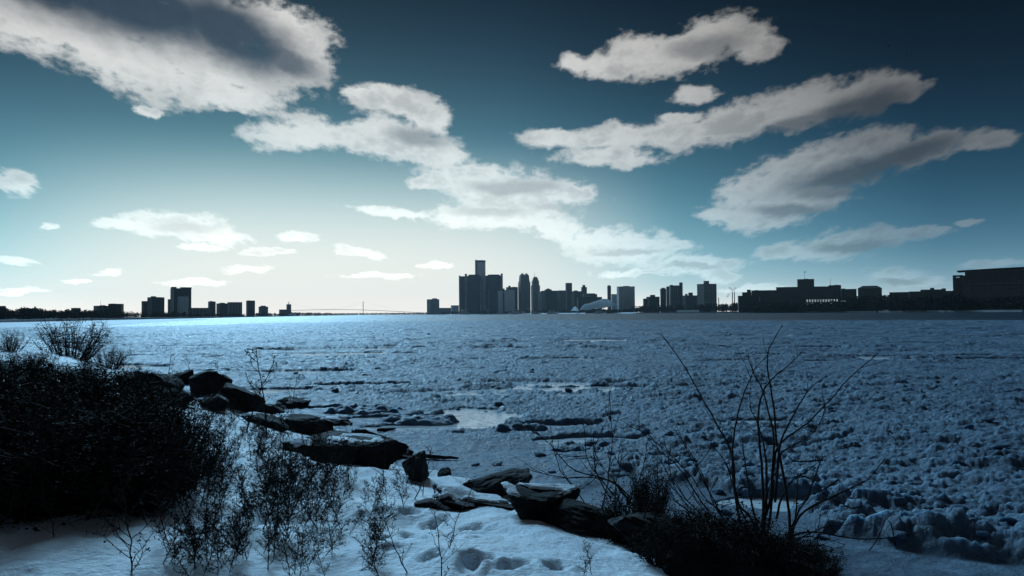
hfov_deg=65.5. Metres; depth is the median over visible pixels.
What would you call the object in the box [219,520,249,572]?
weed
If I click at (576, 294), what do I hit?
building
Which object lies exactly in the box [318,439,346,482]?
weed
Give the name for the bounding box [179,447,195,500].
weed
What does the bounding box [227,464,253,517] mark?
weed
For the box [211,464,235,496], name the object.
weed
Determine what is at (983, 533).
ice lump
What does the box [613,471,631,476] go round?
ice floe
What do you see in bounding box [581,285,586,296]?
tower
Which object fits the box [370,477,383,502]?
weed
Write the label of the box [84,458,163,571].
weed
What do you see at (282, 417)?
weed
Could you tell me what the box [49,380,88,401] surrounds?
weed
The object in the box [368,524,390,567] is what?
weed
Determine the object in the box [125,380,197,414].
bush
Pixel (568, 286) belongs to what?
tower
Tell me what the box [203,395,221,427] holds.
weed
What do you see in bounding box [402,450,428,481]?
rock
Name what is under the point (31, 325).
shelf ice
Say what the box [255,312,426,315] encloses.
distant woods
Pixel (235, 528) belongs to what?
weed
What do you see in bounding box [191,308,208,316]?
building
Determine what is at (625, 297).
building
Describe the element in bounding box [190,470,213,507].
weed
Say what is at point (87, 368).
weed
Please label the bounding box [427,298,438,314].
tower
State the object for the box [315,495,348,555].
weed
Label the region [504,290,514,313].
building
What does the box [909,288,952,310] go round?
building
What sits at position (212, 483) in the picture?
weed
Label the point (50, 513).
weed
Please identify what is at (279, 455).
weed
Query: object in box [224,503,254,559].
weed
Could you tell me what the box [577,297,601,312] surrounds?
building
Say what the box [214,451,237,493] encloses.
weed
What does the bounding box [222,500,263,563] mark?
weed
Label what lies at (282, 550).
weed
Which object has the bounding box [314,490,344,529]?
weed
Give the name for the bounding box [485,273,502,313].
skyscraper
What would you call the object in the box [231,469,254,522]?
weed
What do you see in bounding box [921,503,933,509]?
ice floe
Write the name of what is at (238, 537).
weed
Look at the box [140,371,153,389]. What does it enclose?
weed
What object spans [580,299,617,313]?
tent theatre
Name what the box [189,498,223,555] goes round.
weed
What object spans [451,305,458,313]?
building
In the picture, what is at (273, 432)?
weed
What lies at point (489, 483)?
rock
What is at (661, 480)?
weed
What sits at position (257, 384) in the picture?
weed
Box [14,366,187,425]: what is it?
bush
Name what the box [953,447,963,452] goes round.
ice lump
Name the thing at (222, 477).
weed
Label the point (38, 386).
bush
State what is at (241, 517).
weed
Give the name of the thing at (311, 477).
weed
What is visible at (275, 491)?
weed
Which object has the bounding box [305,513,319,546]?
weed
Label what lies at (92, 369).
bush
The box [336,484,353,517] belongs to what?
weed
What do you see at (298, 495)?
weed
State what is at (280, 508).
weed
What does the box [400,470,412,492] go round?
weed
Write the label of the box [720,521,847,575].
bush
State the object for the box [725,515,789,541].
bush
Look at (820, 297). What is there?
building
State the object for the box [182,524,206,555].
weed
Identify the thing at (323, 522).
weed
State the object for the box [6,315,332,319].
bank
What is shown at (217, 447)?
weed
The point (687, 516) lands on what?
bush
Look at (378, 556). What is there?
weed
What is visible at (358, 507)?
weed
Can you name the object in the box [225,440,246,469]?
weed
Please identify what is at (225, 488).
weed
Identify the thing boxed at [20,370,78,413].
weed
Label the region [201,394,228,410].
rock
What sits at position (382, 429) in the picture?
driftwood
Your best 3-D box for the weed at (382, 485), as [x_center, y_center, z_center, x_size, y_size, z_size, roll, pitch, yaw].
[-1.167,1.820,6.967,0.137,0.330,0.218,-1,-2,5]
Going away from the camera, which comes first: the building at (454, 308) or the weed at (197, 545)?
the weed at (197, 545)
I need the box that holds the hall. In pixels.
[858,286,881,310]
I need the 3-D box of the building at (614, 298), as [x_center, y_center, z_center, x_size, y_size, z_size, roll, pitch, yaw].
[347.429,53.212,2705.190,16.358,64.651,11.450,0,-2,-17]
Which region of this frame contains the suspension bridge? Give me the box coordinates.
[288,302,421,312]
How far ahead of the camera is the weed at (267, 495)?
6.06 m
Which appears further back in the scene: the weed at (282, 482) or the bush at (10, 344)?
the bush at (10, 344)
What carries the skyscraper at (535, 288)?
on the bank at (426, 314)
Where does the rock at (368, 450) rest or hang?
on the snow bank at (501, 542)
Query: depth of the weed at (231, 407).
15.53 m
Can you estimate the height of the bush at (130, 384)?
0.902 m
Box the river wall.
[878,310,1023,312]
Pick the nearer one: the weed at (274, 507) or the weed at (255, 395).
the weed at (274, 507)
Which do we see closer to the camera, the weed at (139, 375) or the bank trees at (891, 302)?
the weed at (139, 375)
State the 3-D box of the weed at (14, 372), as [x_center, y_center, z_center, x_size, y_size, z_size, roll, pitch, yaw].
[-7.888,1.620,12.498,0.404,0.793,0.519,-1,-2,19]
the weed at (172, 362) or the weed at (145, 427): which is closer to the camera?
the weed at (145, 427)
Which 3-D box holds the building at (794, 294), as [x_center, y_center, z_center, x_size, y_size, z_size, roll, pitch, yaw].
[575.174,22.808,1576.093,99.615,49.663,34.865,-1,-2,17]
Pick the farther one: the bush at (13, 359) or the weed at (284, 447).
the bush at (13, 359)
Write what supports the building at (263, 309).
on the bank at (159, 317)
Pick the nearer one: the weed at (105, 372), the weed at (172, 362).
the weed at (105, 372)
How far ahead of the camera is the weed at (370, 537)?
5.17 m
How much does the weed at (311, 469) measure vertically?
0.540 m
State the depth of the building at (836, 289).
1539.95 m
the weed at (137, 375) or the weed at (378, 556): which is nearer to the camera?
the weed at (378, 556)
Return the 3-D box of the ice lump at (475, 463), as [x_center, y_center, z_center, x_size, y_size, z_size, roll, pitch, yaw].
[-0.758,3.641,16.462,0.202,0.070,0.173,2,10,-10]
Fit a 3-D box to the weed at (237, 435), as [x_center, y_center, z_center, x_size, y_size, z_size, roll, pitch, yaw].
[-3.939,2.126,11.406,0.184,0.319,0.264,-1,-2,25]
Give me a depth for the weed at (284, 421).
14.53 m
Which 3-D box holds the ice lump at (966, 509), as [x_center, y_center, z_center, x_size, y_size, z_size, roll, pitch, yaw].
[6.090,3.021,10.847,0.259,0.104,0.202,-9,19,-20]
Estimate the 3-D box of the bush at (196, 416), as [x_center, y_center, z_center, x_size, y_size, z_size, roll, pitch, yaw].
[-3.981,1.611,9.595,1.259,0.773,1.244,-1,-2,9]
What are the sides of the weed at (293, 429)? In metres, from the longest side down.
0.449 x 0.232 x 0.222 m
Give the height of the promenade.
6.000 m
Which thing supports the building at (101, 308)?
on the bank at (159, 317)
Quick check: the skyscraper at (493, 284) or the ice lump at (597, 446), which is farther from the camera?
the skyscraper at (493, 284)
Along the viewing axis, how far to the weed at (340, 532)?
5.30 m
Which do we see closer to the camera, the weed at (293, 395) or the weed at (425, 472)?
the weed at (425, 472)
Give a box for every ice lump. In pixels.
[471,462,479,465]
[492,461,501,465]
[494,401,504,406]
[534,451,546,456]
[590,444,599,449]
[664,430,672,435]
[711,488,722,493]
[741,469,754,476]
[760,435,772,439]
[885,530,907,540]
[949,504,968,511]
[951,459,964,465]
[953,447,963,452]
[963,424,973,428]
[976,531,989,536]
[981,416,994,422]
[991,444,1006,448]
[998,517,1016,524]
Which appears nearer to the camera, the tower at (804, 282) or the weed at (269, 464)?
the weed at (269, 464)
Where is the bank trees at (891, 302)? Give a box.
[441,293,1023,313]
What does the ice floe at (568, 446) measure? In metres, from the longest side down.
1.626 x 0.668 x 0.382 m
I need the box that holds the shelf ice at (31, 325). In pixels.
[0,319,208,327]
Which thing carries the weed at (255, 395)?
on the snow bank at (501, 542)
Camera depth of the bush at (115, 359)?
36.10 m
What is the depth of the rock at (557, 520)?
6.93 m
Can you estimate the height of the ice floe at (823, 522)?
0.349 m
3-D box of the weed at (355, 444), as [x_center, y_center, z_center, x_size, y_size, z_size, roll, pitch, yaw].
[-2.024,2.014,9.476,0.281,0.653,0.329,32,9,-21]
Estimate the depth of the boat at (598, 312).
2346.06 m
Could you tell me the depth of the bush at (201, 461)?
7.46 m
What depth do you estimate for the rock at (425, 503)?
7.42 m
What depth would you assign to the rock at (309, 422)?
20.67 m
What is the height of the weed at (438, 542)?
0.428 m
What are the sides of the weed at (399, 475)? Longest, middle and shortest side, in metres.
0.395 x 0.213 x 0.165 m
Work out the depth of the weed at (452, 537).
5.15 m
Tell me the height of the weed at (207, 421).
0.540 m
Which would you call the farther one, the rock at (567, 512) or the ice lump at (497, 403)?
the ice lump at (497, 403)
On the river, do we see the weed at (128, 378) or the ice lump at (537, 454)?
the ice lump at (537, 454)
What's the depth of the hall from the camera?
1450.73 m
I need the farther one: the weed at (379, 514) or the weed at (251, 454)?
the weed at (251, 454)
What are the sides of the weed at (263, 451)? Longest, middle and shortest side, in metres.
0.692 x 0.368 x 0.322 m
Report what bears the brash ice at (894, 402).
on the river
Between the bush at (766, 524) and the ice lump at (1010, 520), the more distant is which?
the ice lump at (1010, 520)
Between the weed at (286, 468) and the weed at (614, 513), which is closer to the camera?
the weed at (614, 513)
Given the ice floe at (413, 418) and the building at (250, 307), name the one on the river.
the ice floe at (413, 418)
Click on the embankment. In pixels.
(784, 312)
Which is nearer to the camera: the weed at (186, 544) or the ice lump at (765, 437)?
the weed at (186, 544)
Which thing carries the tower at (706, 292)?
on the bank at (426, 314)
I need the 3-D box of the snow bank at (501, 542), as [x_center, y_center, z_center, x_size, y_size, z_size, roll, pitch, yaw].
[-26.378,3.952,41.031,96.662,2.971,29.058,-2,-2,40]
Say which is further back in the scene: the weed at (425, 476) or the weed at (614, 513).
the weed at (425, 476)
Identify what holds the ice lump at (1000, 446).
on the brash ice at (894, 402)
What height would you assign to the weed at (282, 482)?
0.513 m
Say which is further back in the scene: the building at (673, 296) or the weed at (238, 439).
the building at (673, 296)
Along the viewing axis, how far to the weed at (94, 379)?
8.51 m
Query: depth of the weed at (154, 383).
11.29 m
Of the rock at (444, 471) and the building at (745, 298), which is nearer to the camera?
the rock at (444, 471)
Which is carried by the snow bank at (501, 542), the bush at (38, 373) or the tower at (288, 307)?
the bush at (38, 373)
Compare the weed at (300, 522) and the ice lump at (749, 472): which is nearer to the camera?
the weed at (300, 522)
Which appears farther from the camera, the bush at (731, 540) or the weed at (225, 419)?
the weed at (225, 419)
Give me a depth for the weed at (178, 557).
4.60 m
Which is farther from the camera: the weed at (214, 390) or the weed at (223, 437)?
the weed at (214, 390)
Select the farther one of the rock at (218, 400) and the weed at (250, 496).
the rock at (218, 400)
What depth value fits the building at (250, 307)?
1900.48 m
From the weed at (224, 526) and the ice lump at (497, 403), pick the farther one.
the ice lump at (497, 403)
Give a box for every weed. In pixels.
[0,369,21,396]
[2,387,37,431]
[7,365,25,388]
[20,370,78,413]
[26,356,53,388]
[38,488,66,536]
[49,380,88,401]
[52,346,65,366]
[69,331,113,375]
[71,357,87,382]
[71,371,112,422]
[80,361,94,376]
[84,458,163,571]
[88,383,129,433]
[89,365,122,399]
[112,371,138,400]
[114,374,144,434]
[130,366,144,388]
[130,414,163,440]
[131,367,143,388]
[137,376,163,411]
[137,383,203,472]
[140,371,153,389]
[140,488,171,545]
[156,498,196,562]
[160,474,193,532]
[161,407,196,450]
[161,501,186,558]
[165,540,201,575]
[166,510,204,568]
[166,522,199,563]
[168,354,175,374]
[169,429,209,500]
[172,393,202,434]
[172,503,208,542]
[177,458,204,502]
[177,528,198,559]
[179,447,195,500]
[182,430,218,497]
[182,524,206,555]
[185,415,212,446]
[186,398,204,442]
[186,428,231,499]
[187,440,227,506]
[188,451,225,524]
[188,524,205,560]
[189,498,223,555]
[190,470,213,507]
[195,507,215,546]
[198,518,232,573]
[198,523,227,565]
[199,507,238,553]
[199,523,237,572]
[200,410,217,444]
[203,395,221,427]
[205,514,225,558]
[206,389,218,412]
[206,481,228,520]
[208,361,229,396]
[208,465,235,527]
[209,458,235,500]
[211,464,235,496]
[212,426,232,447]
[213,462,257,523]
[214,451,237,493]
[216,512,236,552]
[218,409,234,433]
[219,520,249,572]
[220,353,279,432]
[221,413,237,441]
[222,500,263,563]
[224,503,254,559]
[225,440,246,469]
[226,397,240,425]
[226,399,238,420]
[226,518,249,557]
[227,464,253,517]
[227,514,248,548]
[228,499,258,544]
[230,424,246,443]
[230,491,258,526]
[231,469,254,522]
[234,423,246,460]
[240,414,252,436]
[241,414,260,449]
[242,450,272,501]
[243,408,277,459]
[245,348,272,433]
[246,513,281,568]
[248,482,268,520]
[251,419,266,452]
[251,443,291,509]
[252,444,276,474]
[252,471,290,524]
[253,463,301,528]
[254,454,281,509]
[255,449,281,494]
[255,474,271,505]
[257,425,287,472]
[258,459,293,527]
[259,519,281,553]
[260,454,300,489]
[261,496,286,555]
[268,474,311,539]
[268,528,298,575]
[269,440,286,471]
[269,488,300,544]
[271,438,288,478]
[273,409,291,438]
[273,517,289,548]
[275,448,308,503]
[276,411,293,453]
[277,444,297,483]
[277,474,317,528]
[278,466,304,505]
[281,453,299,500]
[281,514,314,572]
[283,374,304,412]
[283,455,327,520]
[286,529,314,574]
[289,420,297,438]
[291,444,326,507]
[292,529,315,567]
[294,476,310,511]
[295,427,326,484]
[295,454,315,489]
[296,426,310,455]
[296,461,318,502]
[300,447,330,505]
[300,471,333,523]
[301,459,338,514]
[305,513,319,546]
[307,434,333,473]
[309,512,328,556]
[309,538,329,575]
[313,439,331,471]
[314,472,350,518]
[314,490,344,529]
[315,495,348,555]
[317,435,356,500]
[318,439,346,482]
[319,420,339,466]
[319,436,334,471]
[319,438,330,466]
[325,518,352,555]
[328,483,353,521]
[329,436,363,471]
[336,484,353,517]
[337,455,357,486]
[349,509,363,534]
[352,463,358,483]
[352,515,386,575]
[357,503,394,559]
[357,505,365,526]
[359,480,372,505]
[360,543,394,570]
[361,523,382,553]
[363,489,382,520]
[365,434,389,484]
[368,508,387,536]
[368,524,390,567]
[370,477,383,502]
[371,476,387,512]
[376,469,395,504]
[378,498,401,539]
[379,512,411,571]
[389,460,409,491]
[390,468,408,505]
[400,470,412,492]
[408,443,437,498]
[412,450,433,495]
[427,506,465,575]
[432,478,474,548]
[574,542,593,574]
[583,535,601,573]
[600,487,630,543]
[625,474,660,551]
[634,476,678,562]
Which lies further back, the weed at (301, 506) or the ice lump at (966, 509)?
the ice lump at (966, 509)
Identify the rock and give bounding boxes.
[135,372,184,395]
[162,388,189,403]
[172,369,193,383]
[189,370,232,394]
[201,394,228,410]
[218,383,265,412]
[241,412,288,431]
[257,404,284,413]
[272,413,333,434]
[275,396,310,408]
[284,429,408,469]
[320,416,352,425]
[351,429,413,455]
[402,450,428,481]
[414,498,450,510]
[432,482,479,509]
[437,467,451,476]
[457,492,514,509]
[462,468,532,496]
[501,482,580,522]
[540,498,622,541]
[549,519,565,529]
[607,511,683,548]
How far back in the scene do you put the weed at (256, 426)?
11.45 m
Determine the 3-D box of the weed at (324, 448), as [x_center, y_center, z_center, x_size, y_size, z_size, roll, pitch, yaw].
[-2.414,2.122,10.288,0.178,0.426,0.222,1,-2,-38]
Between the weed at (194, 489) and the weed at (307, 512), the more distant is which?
the weed at (194, 489)
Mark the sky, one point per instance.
(320, 155)
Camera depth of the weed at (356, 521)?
5.92 m
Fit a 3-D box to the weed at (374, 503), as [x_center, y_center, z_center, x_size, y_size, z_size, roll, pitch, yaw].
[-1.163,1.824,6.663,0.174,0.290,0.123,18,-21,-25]
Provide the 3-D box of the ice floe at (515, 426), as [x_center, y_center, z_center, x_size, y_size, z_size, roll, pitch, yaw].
[0.243,3.791,21.366,1.664,0.418,0.749,1,-3,-3]
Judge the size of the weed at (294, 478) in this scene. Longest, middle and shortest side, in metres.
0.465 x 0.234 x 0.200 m
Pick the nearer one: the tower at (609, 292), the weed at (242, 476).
the weed at (242, 476)
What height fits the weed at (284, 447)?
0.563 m
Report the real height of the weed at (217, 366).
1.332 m
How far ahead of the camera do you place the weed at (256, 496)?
6.68 m
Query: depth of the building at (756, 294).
1521.62 m
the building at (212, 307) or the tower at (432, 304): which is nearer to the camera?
the building at (212, 307)
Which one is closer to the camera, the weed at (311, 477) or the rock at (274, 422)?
the weed at (311, 477)
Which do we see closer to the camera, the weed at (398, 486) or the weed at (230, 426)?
the weed at (398, 486)
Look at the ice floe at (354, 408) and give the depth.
25.27 m
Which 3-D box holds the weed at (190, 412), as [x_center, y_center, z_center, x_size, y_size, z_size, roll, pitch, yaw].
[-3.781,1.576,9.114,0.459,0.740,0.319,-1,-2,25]
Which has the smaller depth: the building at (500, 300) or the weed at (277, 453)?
the weed at (277, 453)
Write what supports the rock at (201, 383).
on the snow bank at (501, 542)
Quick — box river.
[0,312,1023,511]
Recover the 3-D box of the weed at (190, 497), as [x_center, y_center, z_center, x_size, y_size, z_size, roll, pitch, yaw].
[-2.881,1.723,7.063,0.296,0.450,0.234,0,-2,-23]
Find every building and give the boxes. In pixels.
[94,303,107,317]
[108,304,123,317]
[141,301,146,315]
[147,296,164,316]
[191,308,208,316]
[208,301,215,316]
[216,303,226,316]
[227,302,241,316]
[246,300,254,315]
[259,306,267,315]
[279,309,286,315]
[436,308,450,314]
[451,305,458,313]
[498,290,502,312]
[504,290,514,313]
[506,286,517,309]
[541,288,557,311]
[558,290,565,310]
[572,290,581,312]
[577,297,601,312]
[583,293,596,296]
[611,294,616,309]
[617,286,634,312]
[643,299,647,312]
[646,295,659,307]
[669,285,678,311]
[682,293,696,309]
[738,290,753,312]
[751,290,776,312]
[760,296,781,312]
[776,286,828,302]
[828,278,840,297]
[841,289,856,310]
[889,292,908,310]
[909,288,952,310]
[953,267,1023,309]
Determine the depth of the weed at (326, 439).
10.30 m
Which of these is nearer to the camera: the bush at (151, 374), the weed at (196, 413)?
the weed at (196, 413)
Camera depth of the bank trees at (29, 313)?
760.02 m
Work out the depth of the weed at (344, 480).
6.77 m
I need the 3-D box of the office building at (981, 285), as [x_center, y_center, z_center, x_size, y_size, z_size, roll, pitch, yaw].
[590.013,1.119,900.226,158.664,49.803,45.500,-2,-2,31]
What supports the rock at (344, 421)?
in the river
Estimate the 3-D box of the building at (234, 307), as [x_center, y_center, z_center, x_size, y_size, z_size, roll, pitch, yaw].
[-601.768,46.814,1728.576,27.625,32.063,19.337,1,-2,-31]
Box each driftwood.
[377,428,395,431]
[426,454,458,458]
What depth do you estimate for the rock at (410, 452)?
17.58 m
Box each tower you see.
[170,287,191,316]
[286,304,290,315]
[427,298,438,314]
[539,292,540,310]
[565,283,571,312]
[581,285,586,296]
[607,285,610,309]
[660,288,665,306]
[666,286,668,306]
[679,282,682,305]
[697,281,716,311]
[797,272,813,286]
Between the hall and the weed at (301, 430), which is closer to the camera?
the weed at (301, 430)
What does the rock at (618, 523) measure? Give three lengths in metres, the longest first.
0.986 x 0.781 x 0.296 m
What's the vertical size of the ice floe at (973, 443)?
0.360 m
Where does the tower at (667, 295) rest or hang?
on the bank at (426, 314)
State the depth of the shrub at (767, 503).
10.52 m
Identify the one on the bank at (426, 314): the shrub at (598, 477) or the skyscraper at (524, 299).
the skyscraper at (524, 299)
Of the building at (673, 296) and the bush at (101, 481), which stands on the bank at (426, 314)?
the building at (673, 296)
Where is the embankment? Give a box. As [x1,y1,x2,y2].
[647,311,877,312]
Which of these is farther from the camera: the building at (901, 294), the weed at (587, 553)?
the building at (901, 294)
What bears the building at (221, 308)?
on the bank at (159, 317)
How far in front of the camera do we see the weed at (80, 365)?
17.11 m
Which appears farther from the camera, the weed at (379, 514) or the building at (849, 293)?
the building at (849, 293)
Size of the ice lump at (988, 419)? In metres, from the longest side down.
0.353 x 0.302 x 0.171 m
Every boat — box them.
[510,310,525,313]
[547,310,558,313]
[594,310,606,313]
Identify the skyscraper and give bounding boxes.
[459,276,464,313]
[465,274,482,313]
[475,260,485,311]
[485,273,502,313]
[518,273,530,311]
[531,272,539,311]
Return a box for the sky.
[0,0,1023,316]
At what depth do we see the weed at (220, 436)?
9.45 m
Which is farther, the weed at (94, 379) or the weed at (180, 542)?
the weed at (94, 379)
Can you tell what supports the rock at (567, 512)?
on the snow bank at (501, 542)
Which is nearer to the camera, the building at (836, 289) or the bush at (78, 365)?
the bush at (78, 365)
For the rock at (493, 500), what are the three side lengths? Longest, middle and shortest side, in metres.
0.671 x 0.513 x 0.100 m
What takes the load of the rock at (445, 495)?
on the snow bank at (501, 542)
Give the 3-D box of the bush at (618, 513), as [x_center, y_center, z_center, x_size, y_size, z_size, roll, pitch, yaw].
[1.027,1.951,6.812,0.811,0.687,0.916,0,-2,-3]
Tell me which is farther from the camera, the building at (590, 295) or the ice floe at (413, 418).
the building at (590, 295)
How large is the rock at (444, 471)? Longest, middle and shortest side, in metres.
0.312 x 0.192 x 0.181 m
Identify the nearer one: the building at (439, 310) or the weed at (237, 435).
the weed at (237, 435)
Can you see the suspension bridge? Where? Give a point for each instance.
(363, 309)
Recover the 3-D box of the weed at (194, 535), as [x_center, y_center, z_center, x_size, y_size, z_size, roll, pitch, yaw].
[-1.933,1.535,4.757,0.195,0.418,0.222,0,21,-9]
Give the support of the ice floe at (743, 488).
on the river
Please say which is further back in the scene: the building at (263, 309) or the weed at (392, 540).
the building at (263, 309)
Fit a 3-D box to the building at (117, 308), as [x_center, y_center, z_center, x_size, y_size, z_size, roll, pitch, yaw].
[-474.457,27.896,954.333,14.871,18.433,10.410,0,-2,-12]
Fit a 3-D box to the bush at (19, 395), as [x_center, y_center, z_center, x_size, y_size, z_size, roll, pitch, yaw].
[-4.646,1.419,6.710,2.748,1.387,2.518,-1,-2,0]
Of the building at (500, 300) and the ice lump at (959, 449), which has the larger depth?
the building at (500, 300)
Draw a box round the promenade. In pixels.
[677,310,700,311]
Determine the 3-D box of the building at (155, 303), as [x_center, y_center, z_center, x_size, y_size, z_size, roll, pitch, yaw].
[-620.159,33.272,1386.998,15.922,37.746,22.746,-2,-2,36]
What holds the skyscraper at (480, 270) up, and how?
on the snowy quay
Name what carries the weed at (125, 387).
on the snow bank at (501, 542)
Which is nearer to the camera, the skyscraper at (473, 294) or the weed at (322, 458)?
the weed at (322, 458)
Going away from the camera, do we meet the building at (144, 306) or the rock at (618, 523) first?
the rock at (618, 523)
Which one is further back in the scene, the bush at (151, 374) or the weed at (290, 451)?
the bush at (151, 374)
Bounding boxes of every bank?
[0,334,668,575]
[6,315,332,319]
[396,310,888,314]
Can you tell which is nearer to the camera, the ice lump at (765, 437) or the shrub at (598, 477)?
the shrub at (598, 477)
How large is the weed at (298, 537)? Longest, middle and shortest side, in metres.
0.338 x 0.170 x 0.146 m
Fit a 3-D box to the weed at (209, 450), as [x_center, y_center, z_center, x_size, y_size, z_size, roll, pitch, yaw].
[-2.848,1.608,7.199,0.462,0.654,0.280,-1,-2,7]
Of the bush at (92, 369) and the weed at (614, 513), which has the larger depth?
the bush at (92, 369)
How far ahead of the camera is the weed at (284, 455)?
8.47 m
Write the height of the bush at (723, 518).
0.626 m
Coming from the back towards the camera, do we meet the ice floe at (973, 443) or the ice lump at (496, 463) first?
the ice floe at (973, 443)
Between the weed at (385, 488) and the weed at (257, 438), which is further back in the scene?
the weed at (257, 438)
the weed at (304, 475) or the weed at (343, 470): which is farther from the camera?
the weed at (343, 470)
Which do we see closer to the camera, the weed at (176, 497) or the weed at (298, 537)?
the weed at (298, 537)
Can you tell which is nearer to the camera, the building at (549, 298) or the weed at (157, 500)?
the weed at (157, 500)
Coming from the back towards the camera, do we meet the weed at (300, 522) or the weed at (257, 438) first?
the weed at (257, 438)
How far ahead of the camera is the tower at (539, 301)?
3499.79 m
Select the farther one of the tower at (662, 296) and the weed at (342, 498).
the tower at (662, 296)
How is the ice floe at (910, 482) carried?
on the river
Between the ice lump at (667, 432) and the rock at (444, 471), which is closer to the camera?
the rock at (444, 471)
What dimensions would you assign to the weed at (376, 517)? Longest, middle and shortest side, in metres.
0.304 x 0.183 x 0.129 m
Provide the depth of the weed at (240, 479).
6.11 m
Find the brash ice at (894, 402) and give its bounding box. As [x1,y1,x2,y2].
[0,320,1023,575]
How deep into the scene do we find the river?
346.74 m
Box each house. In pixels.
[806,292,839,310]
[840,295,848,310]
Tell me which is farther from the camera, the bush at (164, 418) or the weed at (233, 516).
the bush at (164, 418)
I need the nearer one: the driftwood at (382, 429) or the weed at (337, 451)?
the weed at (337, 451)
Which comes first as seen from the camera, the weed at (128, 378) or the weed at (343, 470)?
the weed at (343, 470)
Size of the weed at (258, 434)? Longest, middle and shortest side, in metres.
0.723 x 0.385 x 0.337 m
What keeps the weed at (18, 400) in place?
on the snow bank at (501, 542)
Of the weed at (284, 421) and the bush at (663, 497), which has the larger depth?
the weed at (284, 421)
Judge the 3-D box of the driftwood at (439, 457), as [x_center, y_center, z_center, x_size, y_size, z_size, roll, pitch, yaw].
[-1.520,3.634,17.151,0.750,0.109,0.104,-1,-2,10]
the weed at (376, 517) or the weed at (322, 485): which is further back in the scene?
the weed at (322, 485)
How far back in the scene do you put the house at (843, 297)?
1310.95 m
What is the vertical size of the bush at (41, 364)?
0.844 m
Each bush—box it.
[0,328,33,351]
[0,342,76,394]
[0,348,66,373]
[0,353,139,411]
[0,363,216,451]
[0,367,141,435]
[0,368,122,498]
[0,381,177,530]
[0,384,228,525]
[1,362,143,395]
[8,348,64,376]
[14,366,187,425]
[21,313,117,360]
[52,361,108,382]
[83,340,134,369]
[101,414,227,491]
[109,365,160,388]
[111,370,160,393]
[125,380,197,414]
[131,407,191,432]
[153,394,251,445]
[177,425,242,477]
[585,478,675,549]
[620,499,729,575]
[624,450,675,511]
[636,490,809,575]
[656,499,709,534]
[665,500,739,536]
[713,508,815,554]
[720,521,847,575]
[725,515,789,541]
[761,528,832,562]
[774,536,857,575]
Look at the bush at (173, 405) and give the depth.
7.22 m
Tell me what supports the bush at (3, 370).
on the snow bank at (501, 542)
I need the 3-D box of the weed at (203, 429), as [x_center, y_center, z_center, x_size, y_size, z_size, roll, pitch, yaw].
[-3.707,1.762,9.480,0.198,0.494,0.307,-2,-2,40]
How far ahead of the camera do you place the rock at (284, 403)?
26.74 m
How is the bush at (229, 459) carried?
on the snow bank at (501, 542)
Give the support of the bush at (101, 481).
on the snow bank at (501, 542)
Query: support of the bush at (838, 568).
on the snow bank at (501, 542)
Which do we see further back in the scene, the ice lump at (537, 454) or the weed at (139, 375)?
the weed at (139, 375)
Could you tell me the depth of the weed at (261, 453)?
8.57 m
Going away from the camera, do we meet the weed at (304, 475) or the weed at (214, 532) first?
the weed at (214, 532)
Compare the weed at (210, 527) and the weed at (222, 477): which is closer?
the weed at (210, 527)
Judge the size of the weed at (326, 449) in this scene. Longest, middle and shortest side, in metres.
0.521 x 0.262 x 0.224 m
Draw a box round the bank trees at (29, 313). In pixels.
[0,306,254,319]
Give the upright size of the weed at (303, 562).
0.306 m
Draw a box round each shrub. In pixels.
[509,383,747,536]
[660,325,893,535]
[788,503,981,550]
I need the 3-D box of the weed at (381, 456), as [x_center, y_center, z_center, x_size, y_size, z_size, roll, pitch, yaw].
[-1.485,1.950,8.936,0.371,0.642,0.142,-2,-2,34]
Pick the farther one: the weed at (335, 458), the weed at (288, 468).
the weed at (335, 458)
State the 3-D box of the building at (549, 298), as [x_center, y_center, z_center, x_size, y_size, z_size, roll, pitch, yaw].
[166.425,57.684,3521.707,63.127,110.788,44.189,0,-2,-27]
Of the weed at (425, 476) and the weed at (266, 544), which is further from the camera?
the weed at (425, 476)
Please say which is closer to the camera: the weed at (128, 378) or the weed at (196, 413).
the weed at (196, 413)
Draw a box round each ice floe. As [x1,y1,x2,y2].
[323,403,407,414]
[379,411,459,425]
[491,422,547,431]
[550,439,608,452]
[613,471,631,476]
[731,484,769,497]
[816,517,846,532]
[888,479,922,486]
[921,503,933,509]
[946,441,981,446]
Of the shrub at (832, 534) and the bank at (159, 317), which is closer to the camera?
the shrub at (832, 534)
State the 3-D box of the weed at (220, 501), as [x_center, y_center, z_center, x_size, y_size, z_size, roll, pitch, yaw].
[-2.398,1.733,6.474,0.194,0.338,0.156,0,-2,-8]
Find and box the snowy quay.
[438,312,640,314]
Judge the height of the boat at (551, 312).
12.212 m
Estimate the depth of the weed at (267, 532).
5.00 m
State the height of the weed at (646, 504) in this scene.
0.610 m
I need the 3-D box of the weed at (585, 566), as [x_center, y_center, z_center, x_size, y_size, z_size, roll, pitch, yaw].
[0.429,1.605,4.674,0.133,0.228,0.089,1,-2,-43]
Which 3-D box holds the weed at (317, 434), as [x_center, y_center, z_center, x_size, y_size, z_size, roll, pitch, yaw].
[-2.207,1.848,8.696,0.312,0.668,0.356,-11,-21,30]
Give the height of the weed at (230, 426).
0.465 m
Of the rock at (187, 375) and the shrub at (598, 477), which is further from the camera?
the rock at (187, 375)
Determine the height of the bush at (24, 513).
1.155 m
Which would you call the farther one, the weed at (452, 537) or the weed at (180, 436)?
the weed at (180, 436)
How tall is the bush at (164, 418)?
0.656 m
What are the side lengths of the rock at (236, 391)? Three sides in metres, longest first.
1.441 x 1.270 x 0.578 m

